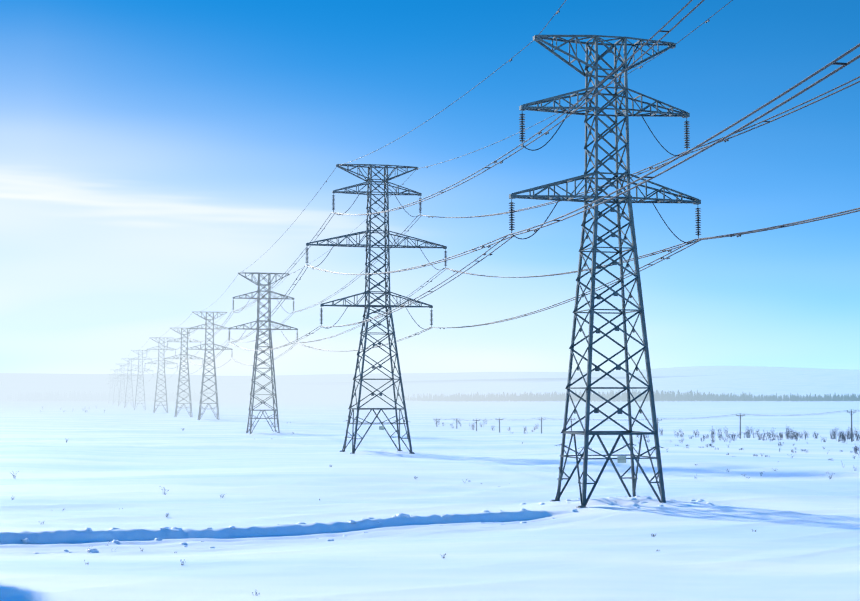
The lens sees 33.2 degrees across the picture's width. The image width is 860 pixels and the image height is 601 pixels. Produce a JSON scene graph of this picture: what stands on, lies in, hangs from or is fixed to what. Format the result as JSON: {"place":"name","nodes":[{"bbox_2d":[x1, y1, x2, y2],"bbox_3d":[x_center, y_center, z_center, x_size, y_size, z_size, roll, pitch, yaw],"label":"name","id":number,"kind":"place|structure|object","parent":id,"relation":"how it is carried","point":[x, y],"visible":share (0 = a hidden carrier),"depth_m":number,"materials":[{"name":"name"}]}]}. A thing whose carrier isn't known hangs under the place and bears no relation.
{"place":"outdoors","nodes":[
{"label":"outdoors","id":0,"kind":"place"},
{"bbox_2d":[0,366,859,600],"bbox_3d":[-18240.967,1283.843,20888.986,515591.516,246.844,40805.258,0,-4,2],"label":"snowfield","id":1,"kind":"structure","parent":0,"point":[100,469],"depth_m":97.56,"materials":[{"name":"white snow"}]},
{"bbox_2d":[108,369,122,404],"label":"pylon","id":2,"kind":"object","parent":1,"relation":"on","point":[115,385],"visible":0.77,"depth_m":1200.42,"materials":[{"name":"metal"}]},
{"bbox_2d":[113,364,131,405],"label":"pylon","id":3,"kind":"object","parent":1,"relation":"on","point":[121,382],"visible":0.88,"depth_m":1000.27,"materials":[{"name":"metal"}]},
{"bbox_2d":[119,358,139,407],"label":"pylon","id":4,"kind":"object","parent":1,"relation":"on","point":[131,375],"visible":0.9,"depth_m":839.80,"materials":[{"name":"metal"}]},
{"bbox_2d":[127,350,152,409],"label":"pylon","id":5,"kind":"object","parent":1,"relation":"on","point":[138,359],"visible":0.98,"depth_m":716.03,"materials":[{"name":"metal"}]},
{"bbox_2d":[144,337,177,412],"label":"pylon","id":6,"kind":"object","parent":1,"relation":"on","point":[164,394],"visible":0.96,"depth_m":570.32,"materials":[{"name":"metal"}]},
{"bbox_2d":[164,328,202,416],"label":"pylon","id":7,"kind":"object","parent":1,"relation":"on","point":[179,380],"visible":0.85,"depth_m":473.23,"materials":[{"name":"metal"}]},
{"bbox_2d":[105,0,859,388],"bbox_3d":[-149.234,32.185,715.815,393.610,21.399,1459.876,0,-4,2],"label":"power lines","id":8,"kind":"object","parent":7,"relation":"attached to","point":[727,138],"visible":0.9,"depth_m":89.22,"materials":[{"name":"metal"}]},
{"bbox_2d":[185,312,232,419],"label":"pylon","id":9,"kind":"object","parent":1,"relation":"on","point":[204,366],"visible":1,"depth_m":396.17,"materials":[{"name":"metal"}]},
{"bbox_2d":[228,272,297,433],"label":"pylon","id":10,"kind":"object","parent":1,"relation":"on","point":[270,346],"visible":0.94,"depth_m":260.06,"materials":[{"name":"metal"}]},
{"bbox_2d":[21,495,713,553],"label":"snow clods","id":11,"kind":"object","parent":1,"relation":"on","point":[234,527],"visible":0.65,"depth_m":77.06,"materials":[{"name":"white snow"}]},
{"bbox_2d":[305,164,446,453],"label":"pylon","id":12,"kind":"object","parent":1,"relation":"on","point":[369,180],"visible":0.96,"depth_m":163.56,"materials":[{"name":"metal"}]},
{"bbox_2d":[4,389,859,401],"bbox_3d":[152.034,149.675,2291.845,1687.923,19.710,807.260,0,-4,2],"label":"distant tree line","id":13,"kind":"object","parent":1,"relation":"on","point":[172,397],"visible":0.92,"depth_m":1974.21,"materials":[{"name":"grey plant"}]},
{"bbox_2d":[11,413,855,593],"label":"dry grass","id":14,"kind":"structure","parent":1,"relation":"on","point":[707,445],"depth_m":114.19,"materials":[{"name":"brown plant"}]},
{"bbox_2d":[40,406,859,459],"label":"willow scrub","id":15,"kind":"object","parent":1,"relation":"on","point":[842,435],"visible":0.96,"depth_m":226.32,"materials":[{"name":"brown plant"}]},
{"bbox_2d":[509,35,700,507],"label":"pylon","id":16,"kind":"object","parent":1,"relation":"on","point":[586,432],"visible":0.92,"depth_m":87.63,"materials":[{"name":"metal"}]},
{"bbox_2d":[436,409,855,441],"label":"wooden poles","id":17,"kind":"object","parent":1,"relation":"on","point":[851,414],"visible":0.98,"depth_m":238.53,"materials":[{"name":"brown wood"}]},
{"bbox_2d":[0,0,859,375],"label":"sky","id":18,"kind":"structure","parent":0,"point":[153,152],"materials":[{"name":"blue"}]}
]}

